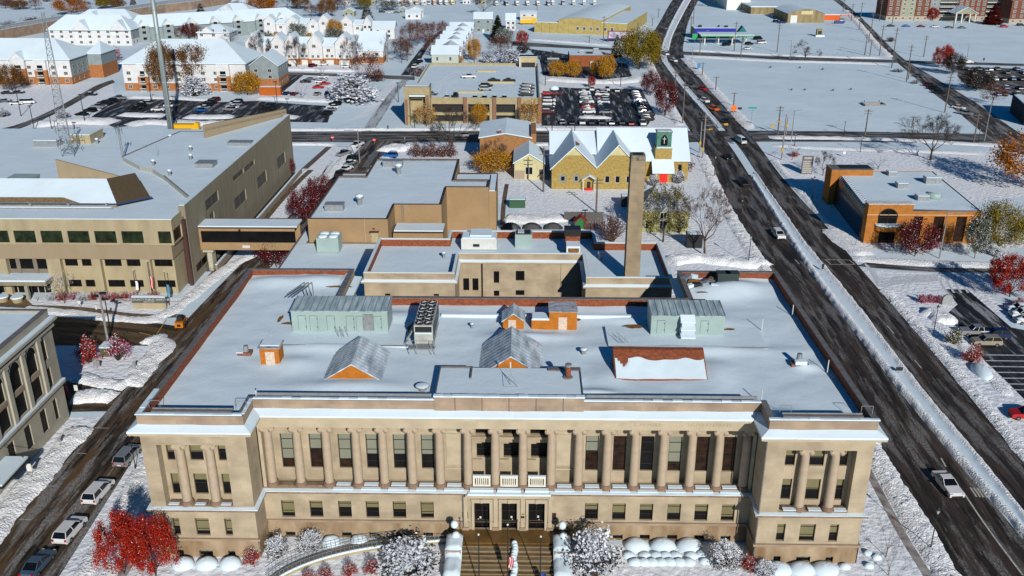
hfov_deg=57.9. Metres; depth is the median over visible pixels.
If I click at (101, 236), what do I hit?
window
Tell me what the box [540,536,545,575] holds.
flagpole
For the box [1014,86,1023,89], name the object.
sedan car
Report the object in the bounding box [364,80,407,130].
road ramp street
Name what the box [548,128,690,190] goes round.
yellow brick church
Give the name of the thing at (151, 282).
flagpole
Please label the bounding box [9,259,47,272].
stair window
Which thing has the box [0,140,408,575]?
road
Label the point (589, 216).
dark fence
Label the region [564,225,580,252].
brick roof stack
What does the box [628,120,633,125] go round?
sedan car
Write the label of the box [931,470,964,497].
coupe
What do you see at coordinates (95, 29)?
apartment block
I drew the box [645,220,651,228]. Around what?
window
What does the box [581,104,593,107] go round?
sedan car
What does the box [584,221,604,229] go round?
brown fence
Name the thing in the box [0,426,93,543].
snowy ground
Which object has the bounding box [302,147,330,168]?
path
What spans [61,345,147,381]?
verge island
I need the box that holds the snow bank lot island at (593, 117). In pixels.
[579,115,611,118]
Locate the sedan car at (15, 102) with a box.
[9,100,23,104]
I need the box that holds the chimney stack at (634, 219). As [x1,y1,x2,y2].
[623,152,645,275]
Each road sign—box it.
[26,464,31,477]
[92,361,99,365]
[692,34,697,43]
[730,105,736,113]
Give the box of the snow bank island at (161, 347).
[124,333,175,386]
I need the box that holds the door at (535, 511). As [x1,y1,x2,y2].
[528,504,543,526]
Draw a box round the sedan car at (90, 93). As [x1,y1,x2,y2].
[84,91,97,95]
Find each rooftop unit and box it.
[7,174,39,177]
[33,138,61,146]
[70,128,103,143]
[194,160,216,167]
[227,140,253,145]
[324,201,344,210]
[382,159,403,166]
[716,270,730,281]
[726,270,739,280]
[886,170,897,175]
[894,181,908,188]
[914,193,929,200]
[922,175,942,183]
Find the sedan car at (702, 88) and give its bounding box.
[698,86,707,90]
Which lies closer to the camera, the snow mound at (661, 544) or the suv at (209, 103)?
the snow mound at (661, 544)
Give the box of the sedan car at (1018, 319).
[1013,315,1023,324]
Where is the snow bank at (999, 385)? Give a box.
[931,322,1013,395]
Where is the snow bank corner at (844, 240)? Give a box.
[822,228,874,255]
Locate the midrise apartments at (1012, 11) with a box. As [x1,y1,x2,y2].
[998,0,1023,23]
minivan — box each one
[81,479,114,504]
[112,444,141,467]
[520,88,534,91]
[520,90,533,96]
[521,82,534,85]
[521,84,534,88]
[542,100,555,105]
[543,97,555,101]
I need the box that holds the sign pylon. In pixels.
[801,156,813,173]
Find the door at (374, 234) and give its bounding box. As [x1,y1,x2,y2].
[369,228,378,242]
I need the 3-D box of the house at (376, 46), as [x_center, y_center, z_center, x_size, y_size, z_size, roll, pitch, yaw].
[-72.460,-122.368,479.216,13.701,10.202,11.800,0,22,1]
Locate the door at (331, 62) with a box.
[326,60,333,64]
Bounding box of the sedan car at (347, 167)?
[340,165,353,169]
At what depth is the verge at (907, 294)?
184.81 m
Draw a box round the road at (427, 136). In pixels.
[291,131,994,142]
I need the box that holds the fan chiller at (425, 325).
[404,300,438,353]
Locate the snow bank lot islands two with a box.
[182,114,233,118]
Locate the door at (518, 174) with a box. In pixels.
[515,170,524,178]
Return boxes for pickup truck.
[90,103,105,108]
[97,99,112,104]
[113,95,126,99]
[336,149,352,156]
[350,140,363,147]
[452,92,458,96]
[462,73,475,78]
[579,98,593,102]
[579,118,584,124]
[595,91,608,95]
[637,110,653,115]
[639,119,645,125]
[686,82,694,87]
[957,324,990,336]
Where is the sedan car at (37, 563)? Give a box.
[18,548,56,575]
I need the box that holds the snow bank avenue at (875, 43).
[842,10,892,56]
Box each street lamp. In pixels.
[344,130,359,162]
[791,110,801,141]
[938,212,964,258]
[984,102,996,140]
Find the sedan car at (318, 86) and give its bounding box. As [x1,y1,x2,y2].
[312,85,323,88]
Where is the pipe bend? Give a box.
[286,282,313,295]
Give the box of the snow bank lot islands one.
[117,112,165,116]
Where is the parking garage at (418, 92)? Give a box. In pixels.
[403,55,541,125]
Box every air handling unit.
[290,295,392,331]
[461,229,496,249]
[647,299,725,338]
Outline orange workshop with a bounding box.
[824,13,851,19]
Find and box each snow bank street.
[283,146,355,212]
[367,144,412,171]
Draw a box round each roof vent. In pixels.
[355,194,363,204]
[395,163,401,174]
[415,382,429,391]
[580,347,587,354]
[598,250,602,259]
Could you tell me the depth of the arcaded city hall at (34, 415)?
133.12 m
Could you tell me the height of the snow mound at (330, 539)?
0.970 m
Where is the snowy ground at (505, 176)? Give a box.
[390,145,518,202]
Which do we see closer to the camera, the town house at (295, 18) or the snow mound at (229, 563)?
the snow mound at (229, 563)
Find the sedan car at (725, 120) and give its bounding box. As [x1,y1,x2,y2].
[720,118,730,123]
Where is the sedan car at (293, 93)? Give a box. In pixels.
[290,91,298,95]
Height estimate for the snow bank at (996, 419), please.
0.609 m
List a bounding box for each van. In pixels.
[19,98,35,103]
[735,135,747,143]
[753,36,762,39]
[756,40,766,43]
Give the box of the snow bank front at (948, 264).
[851,256,1011,268]
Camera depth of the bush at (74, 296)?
187.92 m
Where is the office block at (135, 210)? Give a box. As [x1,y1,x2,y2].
[0,109,294,299]
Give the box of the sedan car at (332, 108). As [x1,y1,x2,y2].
[323,106,336,110]
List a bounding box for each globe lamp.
[451,520,459,537]
[559,521,567,538]
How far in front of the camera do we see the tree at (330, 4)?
672.05 m
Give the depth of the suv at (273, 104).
369.58 m
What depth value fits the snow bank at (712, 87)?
399.04 m
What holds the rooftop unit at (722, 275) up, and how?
on the courthouse at (644, 434)
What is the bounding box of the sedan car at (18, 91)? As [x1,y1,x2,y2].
[13,89,24,93]
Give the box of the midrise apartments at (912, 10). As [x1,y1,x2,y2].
[875,0,999,20]
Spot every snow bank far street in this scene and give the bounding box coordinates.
[530,39,612,45]
[685,55,888,64]
[689,50,882,58]
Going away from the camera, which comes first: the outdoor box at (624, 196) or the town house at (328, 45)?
the outdoor box at (624, 196)
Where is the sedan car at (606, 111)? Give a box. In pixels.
[599,109,611,113]
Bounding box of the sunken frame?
[861,100,885,106]
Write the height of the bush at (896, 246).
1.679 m
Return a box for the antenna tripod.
[503,362,517,386]
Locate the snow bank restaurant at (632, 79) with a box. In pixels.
[544,75,643,83]
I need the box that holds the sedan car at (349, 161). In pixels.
[343,159,357,164]
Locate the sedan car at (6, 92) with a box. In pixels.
[0,90,12,93]
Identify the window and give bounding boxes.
[0,231,9,241]
[0,384,4,404]
[0,407,10,433]
[7,441,15,455]
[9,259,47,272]
[10,368,21,392]
[14,231,36,241]
[15,391,26,416]
[24,424,33,449]
[26,354,36,376]
[31,376,42,400]
[40,231,63,242]
[40,409,47,432]
[41,340,46,360]
[46,368,52,386]
[53,399,58,419]
[65,259,77,265]
[67,231,89,242]
[69,280,81,285]
[82,259,91,265]
[86,280,95,285]
[94,231,116,242]
[105,259,121,265]
[108,280,125,286]
[121,231,143,242]
[127,259,140,265]
[130,280,143,286]
[154,259,172,265]
[157,280,175,286]
[158,231,171,242]
[166,445,174,458]
[171,473,180,491]
[173,225,180,240]
[173,518,180,533]
[189,445,203,458]
[194,473,208,492]
[195,518,210,533]
[196,254,207,271]
[200,550,212,553]
[218,445,226,458]
[222,474,230,492]
[225,518,232,533]
[280,433,294,465]
[281,500,294,515]
[286,531,295,534]
[309,434,323,466]
[310,501,323,515]
[338,434,352,466]
[338,501,351,515]
[365,434,379,466]
[366,501,378,515]
[370,532,378,535]
[393,434,406,466]
[393,501,405,516]
[396,532,405,535]
[421,435,434,467]
[421,502,433,516]
[463,278,468,289]
[472,278,478,289]
[476,429,487,432]
[477,442,490,454]
[494,271,498,282]
[503,429,515,432]
[504,442,518,455]
[516,271,523,279]
[516,290,523,294]
[525,167,532,174]
[530,429,544,432]
[531,443,546,455]
[559,175,566,181]
[573,175,579,182]
[585,436,598,468]
[585,503,597,518]
[605,176,609,182]
[612,436,626,469]
[612,503,625,518]
[615,176,619,182]
[639,504,652,518]
[640,436,653,469]
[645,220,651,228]
[659,220,666,228]
[660,212,666,218]
[667,436,681,469]
[667,504,680,518]
[667,535,676,538]
[694,504,707,519]
[694,535,703,538]
[695,437,709,469]
[721,504,734,519]
[722,437,736,470]
[776,524,784,539]
[780,479,791,497]
[785,450,795,463]
[796,556,808,559]
[799,524,814,539]
[805,479,819,497]
[809,451,824,464]
[828,524,837,539]
[834,479,843,498]
[839,451,847,464]
[877,208,897,222]
[912,216,922,238]
[932,217,943,240]
[952,217,966,241]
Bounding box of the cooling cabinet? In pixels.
[515,229,531,247]
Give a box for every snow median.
[660,0,690,49]
[662,58,721,127]
[750,172,1023,539]
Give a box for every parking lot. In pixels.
[541,87,654,125]
[946,289,1023,398]
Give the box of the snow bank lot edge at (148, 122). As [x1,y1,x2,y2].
[123,119,224,126]
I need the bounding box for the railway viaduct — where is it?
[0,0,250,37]
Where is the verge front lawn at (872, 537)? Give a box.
[114,476,930,575]
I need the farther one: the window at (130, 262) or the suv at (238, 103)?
the suv at (238, 103)
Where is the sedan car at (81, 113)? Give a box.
[74,111,88,115]
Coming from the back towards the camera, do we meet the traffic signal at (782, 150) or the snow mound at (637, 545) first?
the traffic signal at (782, 150)
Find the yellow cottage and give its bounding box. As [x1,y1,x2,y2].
[513,140,544,178]
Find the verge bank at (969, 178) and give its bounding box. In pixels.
[765,151,1023,249]
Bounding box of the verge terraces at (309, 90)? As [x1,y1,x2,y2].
[248,61,382,98]
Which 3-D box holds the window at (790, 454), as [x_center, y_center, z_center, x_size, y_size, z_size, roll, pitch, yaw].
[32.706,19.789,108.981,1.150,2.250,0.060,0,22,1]
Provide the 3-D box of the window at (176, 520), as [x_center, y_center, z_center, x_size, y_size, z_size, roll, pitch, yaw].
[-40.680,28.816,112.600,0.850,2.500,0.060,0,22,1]
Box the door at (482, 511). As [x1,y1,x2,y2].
[474,503,489,526]
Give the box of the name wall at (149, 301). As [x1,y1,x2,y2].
[116,295,180,308]
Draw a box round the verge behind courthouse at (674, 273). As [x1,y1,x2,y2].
[670,270,676,297]
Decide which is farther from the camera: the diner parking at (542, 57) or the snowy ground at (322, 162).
the diner parking at (542, 57)
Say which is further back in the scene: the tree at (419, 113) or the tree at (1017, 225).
the tree at (419, 113)
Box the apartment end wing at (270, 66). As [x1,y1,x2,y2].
[249,49,288,87]
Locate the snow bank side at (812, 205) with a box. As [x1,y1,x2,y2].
[770,159,839,231]
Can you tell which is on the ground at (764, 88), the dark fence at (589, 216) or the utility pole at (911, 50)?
the utility pole at (911, 50)
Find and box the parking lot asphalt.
[92,99,329,127]
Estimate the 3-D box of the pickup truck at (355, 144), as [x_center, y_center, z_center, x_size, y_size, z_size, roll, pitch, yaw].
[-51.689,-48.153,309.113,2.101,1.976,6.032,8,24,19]
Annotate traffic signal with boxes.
[699,122,712,152]
[702,112,727,157]
[770,114,786,159]
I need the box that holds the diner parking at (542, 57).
[527,48,631,79]
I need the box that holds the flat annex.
[278,229,375,295]
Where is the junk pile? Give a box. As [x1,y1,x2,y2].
[680,273,717,287]
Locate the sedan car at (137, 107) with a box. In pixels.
[128,105,141,109]
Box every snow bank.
[643,55,684,125]
[689,59,753,126]
[931,322,1013,395]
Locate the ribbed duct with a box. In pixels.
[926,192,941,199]
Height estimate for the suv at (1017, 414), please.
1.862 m
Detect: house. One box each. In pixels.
[230,0,251,4]
[244,30,265,52]
[262,37,272,52]
[264,14,276,33]
[269,31,286,56]
[275,18,287,33]
[284,31,299,64]
[286,14,300,34]
[299,18,310,33]
[299,37,309,64]
[307,30,324,64]
[308,17,318,33]
[318,13,332,34]
[322,37,337,64]
[334,31,356,64]
[340,14,354,34]
[344,7,355,16]
[353,19,364,33]
[357,41,385,62]
[358,31,388,54]
[362,15,373,30]
[371,21,396,38]
[399,6,407,13]
[405,9,422,18]
[409,5,424,16]
[431,40,464,62]
[435,35,467,55]
[440,29,469,47]
[443,27,471,43]
[446,23,474,39]
[449,22,474,28]
[463,0,470,3]
[473,12,493,32]
[505,13,515,29]
[520,10,536,18]
[573,214,587,228]
[642,184,691,232]
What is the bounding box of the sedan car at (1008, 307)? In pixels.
[1004,302,1023,310]
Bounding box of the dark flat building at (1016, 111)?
[1009,94,1023,124]
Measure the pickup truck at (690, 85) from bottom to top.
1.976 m
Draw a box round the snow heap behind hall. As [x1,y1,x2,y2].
[376,143,414,151]
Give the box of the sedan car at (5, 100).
[0,98,11,102]
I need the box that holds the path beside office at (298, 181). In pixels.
[208,170,312,275]
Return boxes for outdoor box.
[259,86,281,95]
[509,197,525,207]
[621,193,627,206]
[685,230,702,247]
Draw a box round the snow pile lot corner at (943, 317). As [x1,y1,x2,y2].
[919,307,958,324]
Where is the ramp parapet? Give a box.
[265,530,445,575]
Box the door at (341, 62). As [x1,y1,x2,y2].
[339,60,349,64]
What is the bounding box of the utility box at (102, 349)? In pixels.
[98,341,113,356]
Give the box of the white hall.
[712,0,750,9]
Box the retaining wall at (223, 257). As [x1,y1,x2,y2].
[207,167,301,270]
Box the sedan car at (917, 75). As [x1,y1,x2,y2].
[912,73,923,77]
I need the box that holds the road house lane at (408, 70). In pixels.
[401,30,442,74]
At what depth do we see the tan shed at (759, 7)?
700.21 m
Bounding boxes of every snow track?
[344,80,393,122]
[351,80,394,120]
[356,80,395,119]
[362,80,398,118]
[434,68,518,91]
[437,71,517,93]
[445,77,462,93]
[864,263,933,278]
[866,265,936,280]
[868,266,938,281]
[870,268,938,283]
[871,269,937,285]
[873,271,937,286]
[939,275,947,292]
[946,275,954,292]
[953,275,961,292]
[960,275,968,292]
[966,275,975,292]
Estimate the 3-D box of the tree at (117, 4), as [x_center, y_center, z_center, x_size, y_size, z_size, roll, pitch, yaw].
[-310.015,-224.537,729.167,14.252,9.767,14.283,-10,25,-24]
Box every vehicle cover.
[501,222,520,229]
[522,222,541,229]
[543,222,562,229]
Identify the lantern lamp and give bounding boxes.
[129,436,135,467]
[930,507,940,546]
[932,305,939,336]
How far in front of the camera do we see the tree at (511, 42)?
522.71 m
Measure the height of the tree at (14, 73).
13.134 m
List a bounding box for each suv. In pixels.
[51,516,87,544]
[83,107,97,112]
[106,97,117,102]
[133,102,146,106]
[140,100,152,104]
[200,101,213,106]
[203,99,216,103]
[207,96,220,101]
[222,106,235,111]
[228,101,241,105]
[230,98,243,102]
[258,105,272,110]
[262,102,275,107]
[308,63,317,66]
[319,110,332,115]
[328,100,341,105]
[334,169,348,175]
[346,154,358,159]
[381,151,398,157]
[455,131,469,137]
[479,85,491,90]
[480,82,492,86]
[542,90,551,94]
[542,104,554,109]
[542,108,554,113]
[579,93,591,97]
[581,101,593,105]
[582,108,595,113]
[588,119,594,124]
[597,98,609,102]
[598,103,610,107]
[598,119,603,124]
[599,106,611,110]
[618,119,624,124]
[631,92,643,95]
[632,95,644,98]
[635,101,647,105]
[637,106,650,110]
[641,115,654,120]
[699,97,709,102]
[708,105,718,110]
[737,177,749,186]
[771,227,785,238]
[924,82,936,86]
[928,85,940,89]
[933,89,946,94]
[958,109,973,115]
[970,334,1002,346]
[981,327,1011,339]
[1002,70,1010,74]
[1007,405,1023,420]
[1008,76,1015,80]
[1008,307,1023,316]
[1012,66,1020,70]
[1012,91,1021,94]
[1017,76,1023,80]
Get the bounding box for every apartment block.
[0,38,118,84]
[46,15,139,44]
[80,9,139,18]
[119,39,263,91]
[131,7,302,42]
[196,24,237,41]
[216,3,257,10]
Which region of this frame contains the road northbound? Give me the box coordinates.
[667,0,1023,509]
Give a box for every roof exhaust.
[236,345,252,355]
[789,353,808,366]
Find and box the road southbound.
[653,0,1023,575]
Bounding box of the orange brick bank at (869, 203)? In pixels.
[822,165,981,243]
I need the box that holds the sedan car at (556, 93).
[550,91,561,94]
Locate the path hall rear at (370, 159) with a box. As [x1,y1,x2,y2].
[362,147,379,166]
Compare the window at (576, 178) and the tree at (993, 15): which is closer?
the window at (576, 178)
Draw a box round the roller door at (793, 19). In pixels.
[790,15,796,22]
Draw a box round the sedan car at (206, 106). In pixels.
[196,104,210,108]
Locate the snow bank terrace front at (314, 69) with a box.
[288,68,357,71]
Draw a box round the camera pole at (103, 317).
[92,292,108,340]
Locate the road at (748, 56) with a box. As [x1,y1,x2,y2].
[512,41,1023,65]
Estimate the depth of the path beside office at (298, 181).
255.01 m
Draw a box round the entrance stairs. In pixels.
[443,529,571,575]
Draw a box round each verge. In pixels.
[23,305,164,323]
[862,269,1023,440]
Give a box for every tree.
[0,0,12,8]
[0,63,26,90]
[7,0,28,8]
[25,0,40,9]
[46,270,71,302]
[51,0,88,12]
[78,0,93,9]
[90,505,141,574]
[91,0,110,8]
[109,0,126,6]
[124,510,181,575]
[143,40,175,87]
[172,39,206,80]
[181,21,195,38]
[190,25,201,38]
[221,29,239,39]
[228,70,261,94]
[244,0,276,8]
[248,30,271,52]
[253,242,289,266]
[283,35,306,65]
[285,182,320,220]
[287,21,307,36]
[289,160,295,172]
[291,0,311,7]
[302,4,318,16]
[304,174,331,201]
[316,0,336,14]
[324,28,343,37]
[325,0,349,9]
[325,18,344,32]
[341,37,362,69]
[350,49,384,81]
[355,0,372,8]
[379,0,397,8]
[381,35,392,61]
[391,36,409,56]
[394,43,408,59]
[398,0,410,6]
[399,20,420,45]
[399,40,414,60]
[408,19,427,45]
[413,103,436,125]
[416,21,433,37]
[422,36,434,50]
[427,21,443,42]
[428,103,480,147]
[438,20,448,34]
[465,37,483,57]
[466,149,513,172]
[470,102,487,122]
[473,0,496,11]
[481,137,506,165]
[485,34,514,54]
[494,26,513,41]
[500,23,520,48]
[516,30,528,44]
[516,44,530,52]
[521,97,540,121]
[547,59,564,75]
[563,59,584,77]
[587,76,595,85]
[588,59,601,74]
[596,53,616,76]
[612,26,669,68]
[639,68,662,93]
[643,180,691,241]
[651,76,678,115]
[669,184,733,252]
[791,40,821,60]
[814,151,835,174]
[870,157,887,168]
[879,514,907,556]
[879,540,903,574]
[894,215,943,255]
[898,112,961,159]
[927,6,939,20]
[932,44,955,66]
[942,52,966,74]
[959,67,997,90]
[964,213,993,257]
[976,197,1023,247]
[979,83,1007,102]
[981,5,1005,24]
[984,124,1023,181]
[984,252,1023,296]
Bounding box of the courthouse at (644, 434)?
[126,268,888,562]
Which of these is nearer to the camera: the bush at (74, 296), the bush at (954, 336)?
the bush at (954, 336)
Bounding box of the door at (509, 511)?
[502,503,516,526]
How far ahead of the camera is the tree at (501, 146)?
280.81 m
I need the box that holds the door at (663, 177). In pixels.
[659,174,667,182]
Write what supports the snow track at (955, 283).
on the verge at (907, 294)
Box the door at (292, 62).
[288,60,295,64]
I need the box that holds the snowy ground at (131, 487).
[73,457,145,575]
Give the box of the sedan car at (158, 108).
[151,106,164,110]
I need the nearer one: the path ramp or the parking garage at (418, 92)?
the path ramp
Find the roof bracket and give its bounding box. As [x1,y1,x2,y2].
[335,326,348,336]
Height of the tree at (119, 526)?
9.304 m
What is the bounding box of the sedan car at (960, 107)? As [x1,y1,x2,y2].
[951,104,965,109]
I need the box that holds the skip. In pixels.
[834,21,844,23]
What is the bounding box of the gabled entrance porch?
[947,5,978,22]
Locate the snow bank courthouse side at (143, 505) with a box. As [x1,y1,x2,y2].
[96,489,150,575]
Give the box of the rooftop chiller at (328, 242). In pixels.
[316,231,342,252]
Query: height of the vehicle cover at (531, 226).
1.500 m
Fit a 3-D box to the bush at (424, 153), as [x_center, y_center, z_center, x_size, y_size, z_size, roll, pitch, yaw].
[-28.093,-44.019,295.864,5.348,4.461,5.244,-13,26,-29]
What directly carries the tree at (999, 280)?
on the ground at (764, 88)
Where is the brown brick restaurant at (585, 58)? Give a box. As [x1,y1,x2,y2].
[568,50,602,66]
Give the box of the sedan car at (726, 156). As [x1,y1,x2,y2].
[722,153,732,159]
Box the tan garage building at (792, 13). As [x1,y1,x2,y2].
[773,3,824,22]
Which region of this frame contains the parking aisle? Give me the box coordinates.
[282,75,302,91]
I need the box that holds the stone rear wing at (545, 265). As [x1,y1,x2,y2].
[361,230,672,297]
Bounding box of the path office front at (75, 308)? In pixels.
[0,303,176,317]
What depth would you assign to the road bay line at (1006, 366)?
160.98 m
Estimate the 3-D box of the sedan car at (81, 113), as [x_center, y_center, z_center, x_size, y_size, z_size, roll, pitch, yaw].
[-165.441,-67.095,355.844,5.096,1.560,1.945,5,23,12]
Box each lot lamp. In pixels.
[101,298,111,333]
[551,91,554,125]
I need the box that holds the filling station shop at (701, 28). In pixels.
[691,25,745,38]
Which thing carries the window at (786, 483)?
in the courthouse at (644, 434)
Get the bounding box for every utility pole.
[539,147,548,191]
[592,178,601,211]
[681,82,688,122]
[776,106,783,134]
[864,109,868,136]
[879,25,884,55]
[891,27,898,67]
[906,45,914,81]
[944,75,953,112]
[973,114,982,142]
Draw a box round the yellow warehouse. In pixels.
[534,3,646,34]
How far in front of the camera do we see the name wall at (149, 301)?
183.52 m
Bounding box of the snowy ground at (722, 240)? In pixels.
[518,146,757,270]
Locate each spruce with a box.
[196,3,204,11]
[361,3,373,19]
[488,15,504,39]
[609,34,622,57]
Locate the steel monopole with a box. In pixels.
[150,0,173,128]
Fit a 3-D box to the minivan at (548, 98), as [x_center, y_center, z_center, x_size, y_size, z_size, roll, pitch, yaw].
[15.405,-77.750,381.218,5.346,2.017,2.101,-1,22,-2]
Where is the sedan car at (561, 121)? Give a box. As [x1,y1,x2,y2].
[559,119,564,124]
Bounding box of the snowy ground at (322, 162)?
[223,145,356,277]
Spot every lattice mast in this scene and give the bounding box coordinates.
[41,12,77,156]
[115,125,123,157]
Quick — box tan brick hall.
[307,158,497,242]
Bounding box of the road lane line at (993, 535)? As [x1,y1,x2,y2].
[965,494,1022,574]
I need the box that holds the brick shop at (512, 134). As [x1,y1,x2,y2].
[478,118,535,163]
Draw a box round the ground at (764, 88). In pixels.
[0,0,1023,563]
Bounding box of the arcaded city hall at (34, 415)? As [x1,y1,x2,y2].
[0,309,69,493]
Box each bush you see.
[0,18,19,25]
[0,106,8,116]
[20,17,38,21]
[45,292,58,301]
[56,108,69,118]
[56,290,69,300]
[63,381,69,398]
[65,290,79,299]
[70,334,103,365]
[76,291,89,301]
[87,291,97,301]
[94,290,109,300]
[101,331,133,360]
[106,43,121,57]
[107,291,118,300]
[117,291,129,300]
[126,291,139,300]
[176,74,211,96]
[240,547,260,567]
[263,533,290,561]
[264,31,273,36]
[295,526,324,554]
[301,569,315,575]
[316,566,334,575]
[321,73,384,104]
[340,562,358,575]
[363,560,379,575]
[369,69,385,81]
[373,530,443,575]
[407,142,421,156]
[413,66,422,76]
[417,144,429,157]
[425,140,439,156]
[434,144,449,156]
[443,140,457,156]
[480,52,496,62]
[496,48,524,62]
[565,521,624,575]
[595,209,625,241]
[623,551,635,559]
[628,558,639,566]
[638,551,650,558]
[639,557,648,566]
[648,557,657,566]
[649,174,659,185]
[650,551,660,558]
[657,558,665,566]
[660,551,670,558]
[665,558,675,565]
[669,215,687,233]
[670,551,681,558]
[671,169,686,182]
[675,557,684,566]
[684,551,697,559]
[684,557,695,566]
[688,154,696,171]
[709,538,743,571]
[737,552,757,573]
[752,557,778,575]
[791,151,799,156]
[863,550,872,555]
[864,562,873,568]
[872,554,881,559]
[886,37,895,41]
[893,68,904,71]
[894,242,901,249]
[916,294,928,302]
[926,294,934,302]
[933,294,941,302]
[943,243,954,250]
[943,325,962,344]
[954,242,964,248]
[959,341,982,362]
[970,362,992,379]
[981,242,998,253]
[988,245,1008,257]
[1013,296,1023,302]
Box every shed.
[547,58,558,64]
[742,1,786,13]
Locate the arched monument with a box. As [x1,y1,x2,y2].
[941,294,952,304]
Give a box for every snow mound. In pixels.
[172,556,194,570]
[195,556,217,570]
[219,556,241,570]
[322,535,340,547]
[350,534,368,544]
[550,86,558,89]
[624,537,648,553]
[650,537,675,551]
[677,537,701,552]
[696,550,709,558]
[699,557,710,564]
[769,561,791,575]
[790,561,814,575]
[812,561,838,575]
[839,562,850,569]
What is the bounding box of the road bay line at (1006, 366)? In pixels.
[990,366,1023,366]
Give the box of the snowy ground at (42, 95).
[0,82,114,127]
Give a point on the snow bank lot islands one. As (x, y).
(132, 114)
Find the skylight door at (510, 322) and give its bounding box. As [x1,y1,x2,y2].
[508,320,515,327]
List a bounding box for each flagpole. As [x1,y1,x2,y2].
[132,269,138,290]
[146,261,153,291]
[163,271,169,304]
[477,533,479,575]
[507,524,513,575]
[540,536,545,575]
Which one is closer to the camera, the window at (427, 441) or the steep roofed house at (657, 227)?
the window at (427, 441)
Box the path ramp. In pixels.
[272,535,446,575]
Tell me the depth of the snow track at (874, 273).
197.39 m
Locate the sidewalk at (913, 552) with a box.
[869,470,930,575]
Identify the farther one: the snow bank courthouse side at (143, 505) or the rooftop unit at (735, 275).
the rooftop unit at (735, 275)
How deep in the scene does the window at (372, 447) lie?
115.16 m
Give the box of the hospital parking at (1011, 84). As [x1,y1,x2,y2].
[957,67,1023,94]
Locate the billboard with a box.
[607,31,629,41]
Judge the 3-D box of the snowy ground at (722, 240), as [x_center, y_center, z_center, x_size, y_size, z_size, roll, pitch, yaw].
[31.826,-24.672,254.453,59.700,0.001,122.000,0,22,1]
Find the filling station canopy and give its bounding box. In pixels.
[697,32,754,44]
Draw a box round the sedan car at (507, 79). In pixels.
[503,78,515,80]
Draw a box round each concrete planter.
[0,294,8,302]
[10,294,23,302]
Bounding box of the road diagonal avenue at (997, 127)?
[834,0,1023,153]
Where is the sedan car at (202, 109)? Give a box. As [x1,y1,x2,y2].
[193,107,207,111]
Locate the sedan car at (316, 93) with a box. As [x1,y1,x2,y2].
[313,91,320,95]
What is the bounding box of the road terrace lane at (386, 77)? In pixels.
[289,72,414,79]
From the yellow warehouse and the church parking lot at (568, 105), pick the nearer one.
the church parking lot at (568, 105)
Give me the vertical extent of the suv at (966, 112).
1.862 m
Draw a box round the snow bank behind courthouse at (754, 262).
[665,252,773,268]
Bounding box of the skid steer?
[174,314,189,327]
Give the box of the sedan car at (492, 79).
[488,78,499,80]
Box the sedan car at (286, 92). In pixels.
[282,90,290,94]
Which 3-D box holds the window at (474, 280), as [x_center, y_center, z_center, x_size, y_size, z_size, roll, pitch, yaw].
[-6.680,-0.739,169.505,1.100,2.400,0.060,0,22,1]
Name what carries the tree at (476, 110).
on the ground at (764, 88)
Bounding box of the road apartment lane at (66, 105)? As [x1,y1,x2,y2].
[2,80,114,128]
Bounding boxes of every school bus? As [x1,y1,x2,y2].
[520,18,534,24]
[522,16,536,20]
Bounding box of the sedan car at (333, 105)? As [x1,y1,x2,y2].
[326,104,339,107]
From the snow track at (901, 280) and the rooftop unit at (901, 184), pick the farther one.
the rooftop unit at (901, 184)
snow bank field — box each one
[681,58,753,128]
[768,135,1001,146]
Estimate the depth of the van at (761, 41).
543.08 m
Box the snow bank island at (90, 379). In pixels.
[69,372,127,390]
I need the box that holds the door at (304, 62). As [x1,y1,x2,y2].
[302,60,307,64]
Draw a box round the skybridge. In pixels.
[198,218,301,270]
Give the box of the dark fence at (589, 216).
[564,212,603,220]
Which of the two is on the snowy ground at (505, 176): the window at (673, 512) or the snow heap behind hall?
the snow heap behind hall
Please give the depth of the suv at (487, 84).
365.52 m
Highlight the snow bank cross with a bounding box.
[476,143,547,145]
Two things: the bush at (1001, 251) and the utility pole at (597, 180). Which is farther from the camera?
the utility pole at (597, 180)
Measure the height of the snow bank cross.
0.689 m

